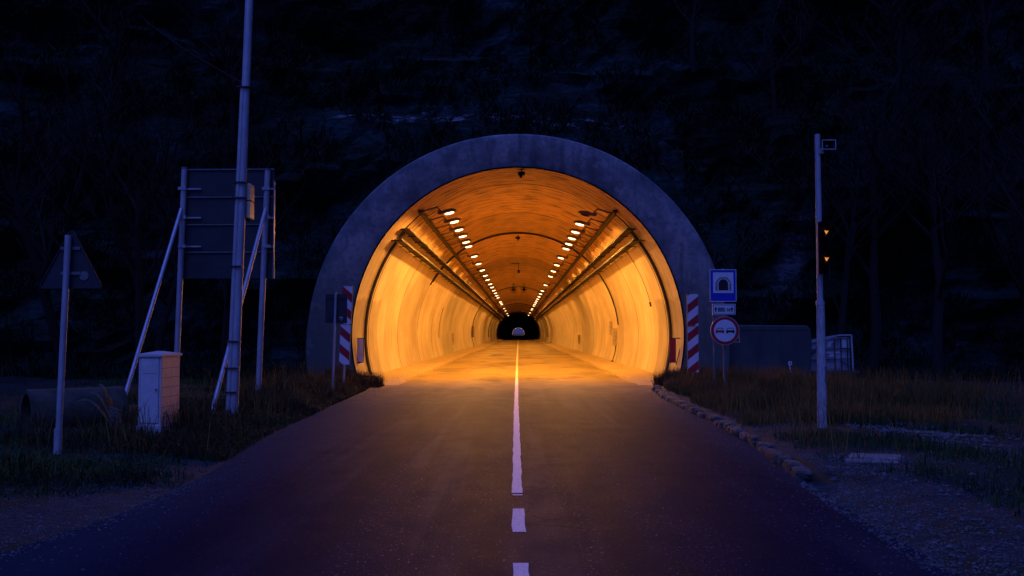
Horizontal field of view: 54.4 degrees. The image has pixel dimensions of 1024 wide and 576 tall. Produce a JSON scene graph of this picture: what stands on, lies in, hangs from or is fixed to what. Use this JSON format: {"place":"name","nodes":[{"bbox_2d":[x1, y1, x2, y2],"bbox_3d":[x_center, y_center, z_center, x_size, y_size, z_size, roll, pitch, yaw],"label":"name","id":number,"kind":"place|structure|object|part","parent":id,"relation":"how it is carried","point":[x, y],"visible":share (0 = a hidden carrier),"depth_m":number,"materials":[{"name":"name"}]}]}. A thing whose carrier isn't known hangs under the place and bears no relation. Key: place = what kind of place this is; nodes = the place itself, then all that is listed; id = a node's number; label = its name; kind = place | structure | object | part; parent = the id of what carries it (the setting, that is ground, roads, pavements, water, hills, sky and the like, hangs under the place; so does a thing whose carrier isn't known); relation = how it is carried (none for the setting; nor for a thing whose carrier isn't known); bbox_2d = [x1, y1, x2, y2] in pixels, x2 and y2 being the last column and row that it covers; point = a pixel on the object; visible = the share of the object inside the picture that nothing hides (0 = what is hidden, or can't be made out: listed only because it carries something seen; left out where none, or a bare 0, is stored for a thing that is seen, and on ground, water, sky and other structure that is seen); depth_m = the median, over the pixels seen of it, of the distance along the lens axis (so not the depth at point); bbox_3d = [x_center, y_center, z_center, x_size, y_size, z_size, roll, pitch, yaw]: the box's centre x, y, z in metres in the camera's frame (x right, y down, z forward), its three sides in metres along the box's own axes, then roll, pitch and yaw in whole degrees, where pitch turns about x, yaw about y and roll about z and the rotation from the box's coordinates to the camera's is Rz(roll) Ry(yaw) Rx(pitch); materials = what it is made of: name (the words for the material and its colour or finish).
{"place":"outdoors","nodes":[
{"label":"outdoors","id":0,"kind":"place"},
{"bbox_2d":[0,371,354,499],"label":"verge grass","id":1,"kind":"structure","parent":0,"point":[39,465],"depth_m":11.78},
{"bbox_2d":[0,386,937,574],"bbox_3d":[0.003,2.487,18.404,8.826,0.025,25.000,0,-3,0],"label":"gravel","id":2,"kind":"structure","parent":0,"point":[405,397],"depth_m":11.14,"materials":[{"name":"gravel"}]},
{"bbox_2d":[0,334,960,575],"bbox_3d":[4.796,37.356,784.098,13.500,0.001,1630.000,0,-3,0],"label":"road","id":3,"kind":"structure","parent":0,"point":[417,480],"depth_m":9.78,"materials":[{"name":"asphalt"}]},
{"bbox_2d":[514,361,517,405],"bbox_3d":[0.201,3.528,41.289,0.133,0.001,37.185,0,-3,0],"label":"road marking line","id":4,"kind":"object","parent":3,"relation":"on","point":[516,391],"visible":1,"depth_m":30.57,"materials":[{"name":"paint"}]},
{"bbox_2d":[512,406,522,492],"bbox_3d":[0.075,2.399,16.500,0.116,0.001,12.445,0,-3,0],"label":"road marking line","id":5,"kind":"object","parent":3,"relation":"on","point":[517,481],"visible":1,"depth_m":13.21,"materials":[{"name":"paint"}]},
{"bbox_2d":[512,509,525,531],"bbox_3d":[0.061,2.049,8.813,0.125,0.001,1.101,0,-3,0],"label":"road marking line","id":6,"kind":"object","parent":3,"relation":"on","point":[518,520],"visible":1,"depth_m":8.76,"materials":[{"name":"paint"}]},
{"bbox_2d":[513,563,528,575],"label":"road marking line","id":7,"kind":"object","parent":3,"relation":"on","point":[520,569],"visible":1,"depth_m":6.95,"materials":[{"name":"paint"}]},
{"bbox_2d":[0,0,1023,373],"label":"hills","id":8,"kind":"structure","parent":0,"point":[784,262],"depth_m":36.89,"materials":[{"name":"plant"}]},
{"bbox_2d":[59,0,155,156],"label":"bare tree","id":9,"kind":"object","parent":8,"relation":"on","point":[113,73],"visible":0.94,"depth_m":35.06,"materials":[{"name":"brown plant"}]},
{"bbox_2d":[0,0,1023,372],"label":"cliff undergrowth","id":10,"kind":"object","parent":8,"relation":"on","point":[360,110],"visible":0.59,"depth_m":36.70,"materials":[{"name":"plant"}]},
{"bbox_2d":[673,0,702,72],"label":"bare tree","id":11,"kind":"object","parent":8,"relation":"on","point":[692,41],"visible":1,"depth_m":36.89,"materials":[{"name":"brown plant"}]},
{"bbox_2d":[836,0,1000,156],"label":"bare tree","id":12,"kind":"object","parent":8,"relation":"on","point":[890,68],"visible":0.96,"depth_m":35.76,"materials":[{"name":"brown plant"}]},
{"bbox_2d":[0,334,1023,575],"bbox_3d":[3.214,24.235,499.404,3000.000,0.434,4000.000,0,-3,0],"label":"ground","id":13,"kind":"structure","parent":0,"point":[820,477],"depth_m":10.43,"materials":[{"name":"plant"}]},
{"bbox_2d":[40,230,101,453],"bbox_3d":[-5.808,0.809,13.019,0.816,3.143,0.114,0,-3,0],"label":"triangular sign","id":14,"kind":"object","parent":13,"relation":"on","point":[71,266],"visible":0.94,"depth_m":13.10,"materials":[{"name":"metal"}]},
{"bbox_2d":[19,386,128,428],"bbox_3d":[-7.451,2.104,16.970,1.550,0.800,0.801,2,-3,-40],"label":"culvert pipe","id":15,"kind":"object","parent":13,"relation":"on","point":[74,396],"visible":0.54,"depth_m":16.69,"materials":[{"name":"concrete"}]},
{"bbox_2d":[0,19,157,379],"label":"bare tree","id":16,"kind":"object","parent":13,"relation":"on","point":[14,196],"visible":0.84,"depth_m":29.49,"materials":[{"name":"brown plant"}]},
{"bbox_2d":[78,384,113,422],"bbox_3d":[-6.919,1.982,16.572,0.620,0.775,0.115,0,-3,0],"label":"withered plant","id":17,"kind":"object","parent":13,"relation":"on","point":[109,400],"visible":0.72,"depth_m":16.56,"materials":[{"name":"brown plant"}]},
{"bbox_2d":[0,475,211,559],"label":"gravel","id":18,"kind":"structure","parent":13,"relation":"on","point":[80,506],"depth_m":9.32,"materials":[{"name":"gravel"}]},
{"bbox_2d":[108,407,122,427],"bbox_3d":[-6.439,2.135,16.161,0.223,0.417,0.080,0,-3,0],"label":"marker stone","id":19,"kind":"object","parent":13,"relation":"on","point":[113,411],"visible":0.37,"depth_m":16.13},
{"bbox_2d":[136,351,182,434],"bbox_3d":[-5.559,1.711,15.694,0.410,1.435,0.860,0,-3,1],"label":"utility cabinet","id":20,"kind":"object","parent":13,"relation":"on","point":[159,376],"visible":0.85,"depth_m":15.31,"materials":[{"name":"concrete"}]},
{"bbox_3d":[-5.568,1.580,15.285,0.280,0.980,0.030,0,-3,1],"label":"door","id":21,"kind":"part","parent":20,"relation":"part of","materials":[{"name":"grey plastic"}]},
{"bbox_2d":[0,366,377,461],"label":"verge weeds","id":22,"kind":"object","parent":13,"relation":"on","point":[219,428],"visible":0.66,"depth_m":15.74,"materials":[{"name":"plant"}]},
{"bbox_2d":[125,167,275,407],"bbox_3d":[-6.878,-0.090,21.479,2.530,5.700,4.085,0,-3,0],"label":"direction sign","id":23,"kind":"object","parent":13,"relation":"on","point":[205,215],"visible":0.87,"depth_m":23.48,"materials":[{"name":"metal"}]},
{"bbox_2d":[223,0,252,415],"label":"tall mast","id":24,"kind":"object","parent":13,"relation":"on","point":[237,266],"visible":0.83,"depth_m":18.73,"materials":[{"name":"metal"}]},
{"bbox_2d":[140,15,241,82],"bbox_3d":[-9.021,-6.690,26.741,0.017,6.293,17.223,1,-3,-27],"label":"guy wire","id":25,"kind":"object","parent":24,"relation":"attached to","point":[193,54],"visible":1,"depth_m":23.69,"materials":[{"name":"metal"}]},
{"bbox_2d":[245,182,254,221],"bbox_3d":[-5.032,-1.652,19.057,0.124,0.720,0.400,0,-3,-2],"label":"signal box","id":26,"kind":"object","parent":24,"relation":"attached to","point":[249,213],"visible":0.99,"depth_m":18.92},
{"bbox_2d":[209,371,362,413],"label":"dry grass","id":27,"kind":"structure","parent":13,"relation":"on","point":[312,398],"depth_m":23.49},
{"bbox_2d":[325,292,346,388],"bbox_3d":[-4.603,1.554,26.001,0.571,2.886,0.091,0,-3,0],"label":"plate sign","id":28,"kind":"object","parent":13,"relation":"on","point":[335,308],"visible":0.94,"depth_m":26.07,"materials":[{"name":"metal"}]},
{"bbox_2d":[338,285,352,381],"bbox_3d":[-4.776,1.490,28.523,0.314,3.118,0.100,2,-3,0],"label":"striped marker board","id":29,"kind":"object","parent":13,"relation":"on","point":[344,343],"visible":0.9,"depth_m":28.49,"materials":[{"name":"metal"}]},
{"bbox_2d":[0,344,1023,381],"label":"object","id":30,"kind":"object","parent":13,"relation":"on","point":[82,370],"visible":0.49,"depth_m":31.39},
{"bbox_2d":[3,354,1023,459],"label":"tall stalks","id":31,"kind":"object","parent":13,"relation":"on","point":[832,418],"visible":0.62,"depth_m":15.59,"materials":[{"name":"brown plant"}]},
{"bbox_2d":[321,364,709,387],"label":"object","id":32,"kind":"object","parent":13,"relation":"on","point":[371,378],"visible":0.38,"depth_m":30.42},
{"bbox_2d":[306,134,729,384],"bbox_3d":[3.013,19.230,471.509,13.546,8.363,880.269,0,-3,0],"label":"road tunnel","id":33,"kind":"structure","parent":13,"relation":"on","point":[481,187],"depth_m":37.28,"materials":[{"name":"concrete"}]},
{"bbox_2d":[357,338,363,362],"bbox_3d":[-5.026,2.046,32.481,0.380,0.838,0.055,0,-3,0],"label":"reflector panel","id":34,"kind":"object","parent":33,"relation":"attached to","point":[360,350],"visible":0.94,"depth_m":32.46,"materials":[{"name":"metal"}]},
{"bbox_2d":[364,214,420,374],"bbox_3d":[-4.061,0.227,33.977,2.034,5.484,0.893,0,-3,0],"label":"power cable","id":35,"kind":"object","parent":33,"relation":"attached to","point":[402,233],"visible":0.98,"depth_m":34.20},
{"bbox_2d":[423,206,456,215],"bbox_3d":[-2.546,-2.629,34.072,1.313,0.355,0.295,0,-3,0],"label":"tunnel lamp","id":36,"kind":"object","parent":33,"relation":"attached to","point":[448,211],"visible":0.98,"depth_m":34.02,"materials":[{"name":"metal"}]},
{"bbox_2d":[430,215,460,224],"bbox_3d":[-2.528,-2.506,36.769,1.313,0.355,0.295,0,-3,0],"label":"tunnel lamp","id":37,"kind":"object","parent":33,"relation":"attached to","point":[454,220],"visible":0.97,"depth_m":36.71,"materials":[{"name":"white"}]},
{"bbox_2d":[391,238,502,320],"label":"cable tray","id":38,"kind":"object","parent":33,"relation":"attached to","point":[414,251],"visible":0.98,"depth_m":47.38,"materials":[{"name":"metal"}]},
{"bbox_2d":[433,224,464,231],"bbox_3d":[-2.510,-2.374,39.666,1.313,0.355,0.295,0,-3,0],"label":"tunnel lamp","id":39,"kind":"object","parent":33,"relation":"attached to","point":[458,228],"visible":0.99,"depth_m":39.60,"materials":[{"name":"white"}]},
{"bbox_2d":[400,227,503,319],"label":"cable tray","id":40,"kind":"object","parent":33,"relation":"attached to","point":[414,236],"visible":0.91,"depth_m":47.46,"materials":[{"name":"metal"}]},
{"bbox_2d":[438,231,468,238],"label":"tunnel lamp","id":41,"kind":"object","parent":33,"relation":"attached to","point":[460,235],"visible":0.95,"depth_m":42.20,"materials":[{"name":"white"}]},
{"bbox_2d":[443,238,471,243],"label":"tunnel lamp","id":42,"kind":"object","parent":33,"relation":"attached to","point":[463,241],"visible":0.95,"depth_m":44.88,"materials":[{"name":"white"}]},
{"bbox_2d":[446,243,473,248],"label":"tunnel lamp","id":43,"kind":"object","parent":33,"relation":"attached to","point":[468,245],"visible":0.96,"depth_m":47.20,"materials":[{"name":"white"}]},
{"bbox_2d":[418,210,505,317],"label":"cable rail","id":44,"kind":"object","parent":33,"relation":"attached to","point":[432,226],"visible":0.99,"depth_m":47.12,"materials":[{"name":"metal"}]},
{"bbox_2d":[458,252,478,257],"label":"tunnel lamp","id":45,"kind":"object","parent":33,"relation":"attached to","point":[472,255],"visible":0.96,"depth_m":53.29,"materials":[{"name":"white"}]},
{"bbox_2d":[463,260,482,265],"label":"tunnel lamp","id":46,"kind":"object","parent":33,"relation":"attached to","point":[477,263],"visible":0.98,"depth_m":58.98,"materials":[{"name":"white"}]},
{"bbox_2d":[471,326,474,346],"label":"wall box","id":47,"kind":"object","parent":33,"relation":"attached to","point":[472,332],"visible":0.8,"depth_m":112.28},
{"bbox_2d":[469,267,485,270],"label":"tunnel lamp","id":48,"kind":"object","parent":33,"relation":"attached to","point":[481,269],"visible":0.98,"depth_m":64.97,"materials":[{"name":"white"}]},
{"bbox_2d":[472,286,546,325],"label":"arc cable","id":49,"kind":"object","parent":33,"relation":"attached to","point":[498,291],"visible":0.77,"depth_m":113.06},
{"bbox_2d":[510,284,516,292],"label":"jet fan","id":50,"kind":"object","parent":33,"relation":"hanging from","point":[512,289],"visible":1,"depth_m":105.93},
{"bbox_2d":[488,303,547,336],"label":"arc cable","id":51,"kind":"object","parent":33,"relation":"attached to","point":[511,304],"visible":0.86,"depth_m":175.92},
{"bbox_2d":[518,169,524,177],"bbox_3d":[0.307,-3.730,32.392,0.220,0.300,0.300,0,-3,0],"label":"surveillance camera","id":52,"kind":"object","parent":33,"relation":"attached to","point":[521,173],"visible":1,"depth_m":32.25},
{"bbox_2d":[430,232,618,324],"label":"arc cable","id":53,"kind":"object","parent":33,"relation":"attached to","point":[485,238],"visible":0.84,"depth_m":52.14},
{"bbox_2d":[550,268,566,272],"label":"tunnel lamp","id":54,"kind":"object","parent":33,"relation":"attached to","point":[553,270],"visible":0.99,"depth_m":66.03,"materials":[{"name":"white"}]},
{"bbox_2d":[553,261,571,266],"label":"tunnel lamp","id":55,"kind":"object","parent":33,"relation":"attached to","point":[557,264],"visible":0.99,"depth_m":60.04,"materials":[{"name":"white"}]},
{"bbox_2d":[556,254,577,259],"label":"tunnel lamp","id":56,"kind":"object","parent":33,"relation":"attached to","point":[562,257],"visible":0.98,"depth_m":54.35,"materials":[{"name":"white"}]},
{"bbox_2d":[561,245,583,250],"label":"tunnel lamp","id":57,"kind":"object","parent":33,"relation":"attached to","point":[568,248],"visible":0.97,"depth_m":48.46,"materials":[{"name":"white"}]},
{"bbox_2d":[531,210,617,316],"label":"cable rail","id":58,"kind":"object","parent":33,"relation":"attached to","point":[602,227],"visible":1,"depth_m":47.05,"materials":[{"name":"metal"}]},
{"bbox_2d":[563,240,591,245],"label":"tunnel lamp","id":59,"kind":"object","parent":33,"relation":"attached to","point":[570,243],"visible":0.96,"depth_m":45.86,"materials":[{"name":"white"}]},
{"bbox_2d":[566,233,595,239],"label":"tunnel lamp","id":60,"kind":"object","parent":33,"relation":"attached to","point":[572,237],"visible":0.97,"depth_m":43.17,"materials":[{"name":"white"}]},
{"bbox_2d":[532,227,635,319],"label":"cable tray","id":61,"kind":"object","parent":33,"relation":"attached to","point":[622,235],"visible":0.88,"depth_m":47.46,"materials":[{"name":"metal"}]},
{"bbox_2d":[569,226,600,234],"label":"tunnel lamp","id":62,"kind":"object","parent":33,"relation":"attached to","point":[575,231],"visible":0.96,"depth_m":40.48,"materials":[{"name":"white"}]},
{"bbox_2d":[534,238,644,320],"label":"cable tray","id":63,"kind":"object","parent":33,"relation":"attached to","point":[633,242],"visible":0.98,"depth_m":46.91,"materials":[{"name":"metal"}]},
{"bbox_2d":[573,218,607,226],"bbox_3d":[2.965,-2.467,37.633,1.313,0.355,0.295,0,-3,0],"label":"tunnel lamp","id":64,"kind":"object","parent":33,"relation":"attached to","point":[580,223],"visible":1,"depth_m":37.57,"materials":[{"name":"white"}]},
{"bbox_2d":[578,208,614,217],"bbox_3d":[2.945,-2.604,34.636,1.313,0.355,0.295,0,-3,0],"label":"tunnel lamp","id":65,"kind":"object","parent":33,"relation":"attached to","point":[586,213],"visible":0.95,"depth_m":34.58,"materials":[{"name":"metal"}]},
{"bbox_2d":[609,321,612,334],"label":"wall box","id":66,"kind":"object","parent":33,"relation":"attached to","point":[610,327],"visible":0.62,"depth_m":55.65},
{"bbox_2d":[627,253,650,306],"bbox_3d":[4.878,-0.372,38.426,1.011,2.194,0.068,0,-3,0],"label":"loose cable","id":67,"kind":"object","parent":33,"relation":"hanging from","point":[643,282],"visible":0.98,"depth_m":38.41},
{"bbox_2d":[614,214,671,370],"bbox_3d":[4.457,0.225,33.922,2.034,5.485,0.893,0,-3,0],"label":"power cable","id":68,"kind":"object","parent":33,"relation":"attached to","point":[632,233],"visible":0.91,"depth_m":34.14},
{"bbox_2d":[669,338,679,364],"bbox_3d":[5.343,2.066,32.414,0.440,0.888,0.056,0,-3,-2],"label":"reflector panel","id":69,"kind":"object","parent":33,"relation":"attached to","point":[672,350],"visible":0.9,"depth_m":32.40,"materials":[{"name":"metal"}]},
{"bbox_2d":[669,397,680,402],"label":"kerb stone","id":70,"kind":"object","parent":13,"relation":"on","point":[673,398],"visible":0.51,"depth_m":23.57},
{"bbox_2d":[675,400,687,406],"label":"kerb stone","id":71,"kind":"object","parent":13,"relation":"on","point":[678,403],"visible":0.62,"depth_m":22.38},
{"bbox_2d":[685,404,695,409],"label":"kerb stone","id":72,"kind":"object","parent":13,"relation":"on","point":[687,406],"visible":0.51,"depth_m":21.16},
{"bbox_2d":[687,293,698,374],"bbox_3d":[5.168,1.604,28.454,0.329,2.896,0.100,0,-3,0],"label":"striped marker board","id":73,"kind":"object","parent":13,"relation":"on","point":[692,330],"visible":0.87,"depth_m":28.43,"materials":[{"name":"metal"}]},
{"bbox_2d":[688,406,700,413],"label":"kerb stone","id":74,"kind":"object","parent":13,"relation":"on","point":[691,409],"visible":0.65,"depth_m":20.45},
{"bbox_2d":[694,409,702,414],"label":"kerb stone","id":75,"kind":"object","parent":13,"relation":"on","point":[697,410],"visible":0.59,"depth_m":20.05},
{"bbox_2d":[698,412,707,418],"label":"kerb stone","id":76,"kind":"object","parent":13,"relation":"on","point":[702,415],"visible":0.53,"depth_m":19.31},
{"bbox_2d":[708,415,722,421],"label":"kerb stone","id":77,"kind":"object","parent":13,"relation":"on","point":[711,418],"visible":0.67,"depth_m":18.38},
{"bbox_2d":[710,268,739,391],"bbox_3d":[5.390,1.217,25.171,0.776,3.435,0.152,0,-3,0],"label":"sign post","id":78,"kind":"object","parent":13,"relation":"on","point":[724,330],"visible":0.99,"depth_m":25.16,"materials":[{"name":"metal"}]},
{"bbox_2d":[718,420,732,427],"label":"kerb stone","id":79,"kind":"object","parent":13,"relation":"on","point":[720,424],"visible":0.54,"depth_m":17.37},
{"bbox_2d":[722,423,735,430],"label":"kerb stone","id":80,"kind":"object","parent":13,"relation":"on","point":[725,425],"visible":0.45,"depth_m":16.85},
{"bbox_2d":[726,425,741,432],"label":"kerb stone","id":81,"kind":"object","parent":13,"relation":"on","point":[728,429],"visible":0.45,"depth_m":16.49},
{"bbox_2d":[729,427,746,436],"bbox_3d":[3.656,2.343,16.077,0.234,0.153,0.582,2,0,0],"label":"kerb stone","id":82,"kind":"object","parent":13,"relation":"on","point":[735,431],"visible":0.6,"depth_m":15.97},
{"bbox_2d":[739,432,749,441],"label":"kerb stone","id":83,"kind":"object","parent":13,"relation":"on","point":[743,436],"visible":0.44,"depth_m":15.39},
{"bbox_2d":[747,435,760,443],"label":"kerb stone","id":84,"kind":"object","parent":13,"relation":"on","point":[750,438],"visible":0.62,"depth_m":14.71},
{"bbox_2d":[750,441,760,447],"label":"kerb stone","id":85,"kind":"object","parent":13,"relation":"on","point":[753,444],"visible":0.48,"depth_m":14.37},
{"bbox_2d":[756,442,772,448],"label":"kerb stone","id":86,"kind":"object","parent":13,"relation":"on","point":[765,444],"visible":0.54,"depth_m":14.00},
{"bbox_2d":[757,446,771,454],"bbox_3d":[3.497,2.263,13.660,0.157,0.147,0.530,3,-2,1],"label":"kerb stone","id":87,"kind":"object","parent":13,"relation":"on","point":[762,449],"visible":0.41,"depth_m":13.67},
{"bbox_2d":[730,325,811,376],"bbox_3d":[8.336,2.194,32.813,2.751,1.951,1.336,0,-3,0],"label":"steel skip","id":88,"kind":"object","parent":13,"relation":"on","point":[763,345],"visible":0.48,"depth_m":32.19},
{"bbox_2d":[765,449,783,458],"bbox_3d":[3.474,2.240,13.155,0.192,0.182,0.469,-5,-2,3],"label":"kerb stone","id":89,"kind":"object","parent":13,"relation":"on","point":[767,453],"visible":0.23,"depth_m":13.18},
{"bbox_2d":[769,452,788,463],"bbox_3d":[3.429,2.183,12.716,0.228,0.149,0.381,6,-4,2],"label":"kerb stone","id":90,"kind":"object","parent":13,"relation":"on","point":[773,457],"visible":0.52,"depth_m":12.65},
{"bbox_2d":[777,455,791,466],"bbox_3d":[3.396,2.176,12.385,0.161,0.178,0.303,-5,-6,3],"label":"kerb stone","id":91,"kind":"object","parent":13,"relation":"on","point":[780,460],"visible":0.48,"depth_m":12.31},
{"bbox_2d":[782,459,805,473],"bbox_3d":[3.388,2.168,11.954,0.208,0.174,0.562,6,0,5],"label":"kerb stone","id":92,"kind":"object","parent":13,"relation":"on","point":[787,464],"visible":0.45,"depth_m":11.89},
{"bbox_2d":[790,466,812,480],"bbox_3d":[3.321,2.131,11.412,0.204,0.138,0.478,-4,-4,6],"label":"kerb stone","id":93,"kind":"object","parent":13,"relation":"on","point":[801,473],"visible":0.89,"depth_m":11.23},
{"bbox_2d":[814,134,826,427],"bbox_3d":[5.012,-0.029,16.186,0.163,4.978,0.163,0,-3,0],"label":"signal post","id":94,"kind":"object","parent":13,"relation":"on","point":[821,354],"visible":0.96,"depth_m":16.11,"materials":[{"name":"metal"}]},
{"bbox_2d":[817,221,835,273],"bbox_3d":[5.045,-0.658,15.975,0.178,0.842,0.362,0,-3,0],"label":"traffic signal","id":95,"kind":"object","parent":94,"relation":"attached to","point":[825,255],"visible":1,"depth_m":16.03,"materials":[{"name":"black"}]},
{"bbox_2d":[818,139,835,153],"bbox_3d":[5.106,-2.291,16.149,0.226,0.191,0.239,0,-3,0],"label":"floodlight","id":96,"kind":"object","parent":94,"relation":"attached to","point":[828,144],"visible":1,"depth_m":16.09,"materials":[{"name":"metal"}]},
{"bbox_2d":[811,370,859,378],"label":"concrete block","id":97,"kind":"structure","parent":13,"relation":"on","point":[858,372],"depth_m":32.64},
{"bbox_2d":[810,334,853,374],"bbox_3d":[10.540,2.341,33.385,1.500,1.578,1.098,0,-3,0],"label":"caged tank","id":98,"kind":"object","parent":97,"relation":"on","point":[838,351],"visible":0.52,"depth_m":32.90,"materials":[{"name":"white plastic"}]},
{"bbox_2d":[662,361,1023,425],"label":"dry grass","id":99,"kind":"structure","parent":13,"relation":"on","point":[778,379],"depth_m":21.38,"materials":[{"name":"plant"}]},
{"bbox_2d":[739,1,978,371],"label":"bare tree","id":100,"kind":"object","parent":13,"relation":"on","point":[876,325],"visible":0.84,"depth_m":33.63,"materials":[{"name":"brown plant"}]},
{"bbox_2d":[783,67,981,336],"bbox_3d":[12.368,-2.188,34.212,7.130,10.981,5.939,0,-3,0],"label":"bare tree","id":101,"kind":"object","parent":13,"relation":"on","point":[842,309],"visible":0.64,"depth_m":33.58,"materials":[{"name":"brown plant"}]},
{"bbox_2d":[829,48,1023,378],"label":"bare tree","id":102,"kind":"object","parent":13,"relation":"on","point":[929,196],"visible":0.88,"depth_m":31.73,"materials":[{"name":"brown plant"}]},
{"bbox_2d":[876,49,1023,317],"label":"bare tree","id":103,"kind":"object","parent":13,"relation":"on","point":[1016,224],"visible":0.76,"depth_m":32.75,"materials":[{"name":"brown plant"}]},
{"bbox_2d":[513,328,523,333],"label":"sky","id":104,"kind":"structure","parent":0,"point":[518,330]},
{"bbox_2d":[611,328,616,361],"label":"wall box","id":105,"kind":"object","parent":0,"point":[614,336],"visible":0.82,"depth_m":53.06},
{"bbox_2d":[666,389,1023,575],"bbox_3d":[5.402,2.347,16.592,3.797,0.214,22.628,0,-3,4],"label":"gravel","id":106,"kind":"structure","parent":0,"point":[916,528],"depth_m":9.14,"materials":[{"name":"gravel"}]},
{"bbox_2d":[846,453,901,462],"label":"drain slab","id":107,"kind":"structure","parent":106,"relation":"on","point":[874,458],"depth_m":12.20,"materials":[{"name":"concrete"}]},
{"bbox_2d":[672,377,1023,517],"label":"verge grass","id":108,"kind":"structure","parent":0,"point":[956,450],"depth_m":13.67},
{"bbox_2d":[816,420,1023,460],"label":"gravel","id":109,"kind":"structure","parent":0,"point":[942,434],"depth_m":14.86,"materials":[{"name":"gravel"}]}
]}

